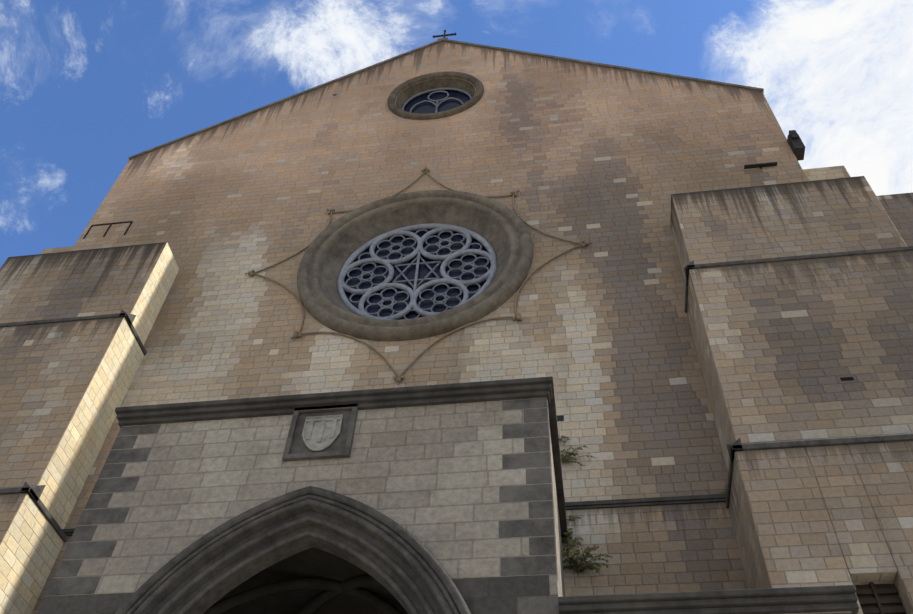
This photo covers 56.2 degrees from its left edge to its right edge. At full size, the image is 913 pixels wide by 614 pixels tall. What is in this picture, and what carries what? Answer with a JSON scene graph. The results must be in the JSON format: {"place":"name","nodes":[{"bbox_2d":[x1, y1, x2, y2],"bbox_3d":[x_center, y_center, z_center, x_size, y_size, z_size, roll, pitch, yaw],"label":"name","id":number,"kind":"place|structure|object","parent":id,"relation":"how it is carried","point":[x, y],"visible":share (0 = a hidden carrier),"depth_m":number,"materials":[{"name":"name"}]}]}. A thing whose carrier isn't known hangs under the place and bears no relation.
{"place":"outdoors","nodes":[
{"label":"outdoors","id":0,"kind":"place"},
{"bbox_2d":[37,397,851,613],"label":"porch front wall","id":1,"kind":"structure","parent":0,"point":[432,479],"depth_m":17.31,"materials":[{"name":"grey stone"}]},
{"bbox_2d":[115,486,470,613],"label":"pointed arch","id":2,"kind":"structure","parent":1,"relation":"attached to","point":[397,561],"depth_m":16.39,"materials":[{"name":"grey stone"}]},
{"bbox_2d":[282,404,357,461],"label":"frame arms","id":3,"kind":"object","parent":1,"relation":"attached to","point":[298,449],"visible":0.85,"depth_m":18.30},
{"bbox_2d":[302,414,342,451],"bbox_3d":[-2.912,2.726,18.389,0.856,1.002,0.085,-5,-50,7],"label":"shield","id":4,"kind":"object","parent":3,"relation":"in","point":[320,433],"visible":1,"depth_m":18.41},
{"bbox_2d":[45,398,851,613],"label":"corner quoins","id":5,"kind":"object","parent":1,"relation":"attached to","point":[531,565],"visible":0.83,"depth_m":16.98,"materials":[{"name":"grey stone"}]},
{"bbox_2d":[62,376,858,613],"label":"piperno cornices","id":6,"kind":"object","parent":1,"relation":"attached to","point":[838,598],"visible":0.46,"depth_m":18.59,"materials":[{"name":"grey stone"}]},
{"bbox_2d":[549,423,564,596],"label":"porch block","id":7,"kind":"structure","parent":1,"relation":"attached to","point":[559,559],"depth_m":18.87,"materials":[{"name":"beige stone"}]},
{"bbox_2d":[0,0,912,267],"label":"sky","id":8,"kind":"structure","parent":0,"point":[87,87],"materials":[{"name":"blue"}]},
{"label":"ground","id":9,"kind":"structure","parent":0,"visible":0},
{"bbox_2d":[0,242,178,613],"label":"buttress","id":10,"kind":"structure","parent":9,"relation":"on","point":[64,387],"depth_m":27.45,"materials":[{"name":"beige stone"}]},
{"bbox_2d":[0,310,146,541],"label":"tower strings","id":11,"kind":"object","parent":10,"relation":"attached to","point":[34,492],"visible":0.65,"depth_m":28.95},
{"bbox_2d":[203,547,407,613],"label":"arched doorway","id":12,"kind":"structure","parent":9,"relation":"on","point":[312,580],"depth_m":18.90,"materials":[{"name":"black"}]},
{"bbox_2d":[31,41,807,613],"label":"facade wall","id":13,"kind":"structure","parent":9,"relation":"on","point":[607,161],"depth_m":32.55,"materials":[{"name":"beige stone"}]},
{"bbox_2d":[297,190,532,340],"bbox_3d":[-1.601,-1.874,32.039,8.920,8.920,0.390,-5,-50,7],"label":"rose window frame","id":14,"kind":"object","parent":13,"relation":"attached to","point":[324,310],"visible":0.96,"depth_m":30.87,"materials":[{"name":"grey stone"}]},
{"bbox_2d":[320,205,509,314],"bbox_3d":[-1.498,-1.316,32.505,7.200,7.200,1.280,-5,-50,7],"label":"window inner reveal","id":15,"kind":"object","parent":13,"relation":"attached to","point":[350,242],"visible":0.48,"depth_m":34.04,"materials":[{"name":"grey stone"}]},
{"bbox_2d":[337,223,496,319],"bbox_3d":[-1.504,-1.346,32.480,6.170,6.170,0.250,-5,-50,7],"label":"rose window tracery","id":16,"kind":"object","parent":15,"relation":"attached to","point":[418,251],"visible":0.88,"depth_m":32.65,"materials":[{"name":"grey stone"}]},
{"bbox_2d":[344,229,490,319],"bbox_3d":[-1.484,-1.240,32.569,6.120,6.120,0.001,-5,-50,7],"label":"window glass","id":17,"kind":"object","parent":16,"relation":"in","point":[423,271],"visible":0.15,"depth_m":32.58,"materials":[{"name":"glass"}]},
{"bbox_2d":[245,166,591,384],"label":"star-shaped molding","id":18,"kind":"structure","parent":13,"relation":"attached to","point":[398,378],"depth_m":30.93,"materials":[{"name":"brown stone"}]},
{"bbox_2d":[83,162,776,420],"bbox_3d":[-2.063,-1.099,30.202,28.900,13.200,1.632,-5,-50,7],"label":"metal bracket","id":19,"kind":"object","parent":13,"relation":"attached to","point":[748,166],"depth_m":33.66,"materials":[{"name":"metal"}]},
{"bbox_2d":[387,71,483,119],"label":"round window frame","id":20,"kind":"object","parent":13,"relation":"attached to","point":[445,79],"visible":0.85,"depth_m":43.32,"materials":[{"name":"grey stone"}]},
{"bbox_2d":[401,87,471,112],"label":"window tracery","id":21,"kind":"object","parent":20,"relation":"in","point":[437,90],"visible":0.71,"depth_m":43.36,"materials":[{"name":"grey stone"}]},
{"bbox_2d":[404,90,469,113],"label":"window glass","id":22,"kind":"object","parent":20,"relation":"in","point":[425,108],"visible":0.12,"depth_m":43.19,"materials":[{"name":"blue glass"}]},
{"bbox_2d":[128,39,763,159],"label":"gable coping","id":23,"kind":"object","parent":13,"relation":"attached to","point":[470,44],"visible":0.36,"depth_m":43.64,"materials":[{"name":"stone"}]},
{"bbox_2d":[433,30,456,37],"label":"cross","id":24,"kind":"object","parent":23,"relation":"on","point":[444,35],"visible":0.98,"depth_m":48.78,"materials":[{"name":"metal"}]},
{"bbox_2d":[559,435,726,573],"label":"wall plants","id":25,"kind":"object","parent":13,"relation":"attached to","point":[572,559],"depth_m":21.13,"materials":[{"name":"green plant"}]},
{"bbox_2d":[787,130,804,160],"bbox_3d":[13.656,-6.519,34.464,0.400,1.250,0.680,-5,-50,7],"label":"floodlight","id":26,"kind":"object","parent":13,"relation":"attached to","point":[795,143],"visible":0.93,"depth_m":34.15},
{"bbox_2d":[41,166,849,253],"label":"parapet blocks","id":27,"kind":"structure","parent":9,"relation":"on","point":[824,173],"depth_m":33.44,"materials":[{"name":"beige stone"}]},
{"bbox_2d":[670,176,912,613],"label":"buttress","id":28,"kind":"structure","parent":9,"relation":"on","point":[817,348],"depth_m":22.94,"materials":[{"name":"beige stone"}]},
{"bbox_2d":[684,246,912,507],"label":"tower strings","id":29,"kind":"object","parent":28,"relation":"attached to","point":[738,445],"visible":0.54,"depth_m":20.84},
{"bbox_2d":[855,582,905,613],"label":"louvered window","id":30,"kind":"structure","parent":28,"relation":"attached to","point":[879,598],"depth_m":17.64,"materials":[{"name":"brown wood"}]},
{"bbox_2d":[877,193,912,245],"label":"wall","id":31,"kind":"structure","parent":9,"relation":"on","point":[898,208],"depth_m":29.11,"materials":[{"name":"beige stone"}]}
]}

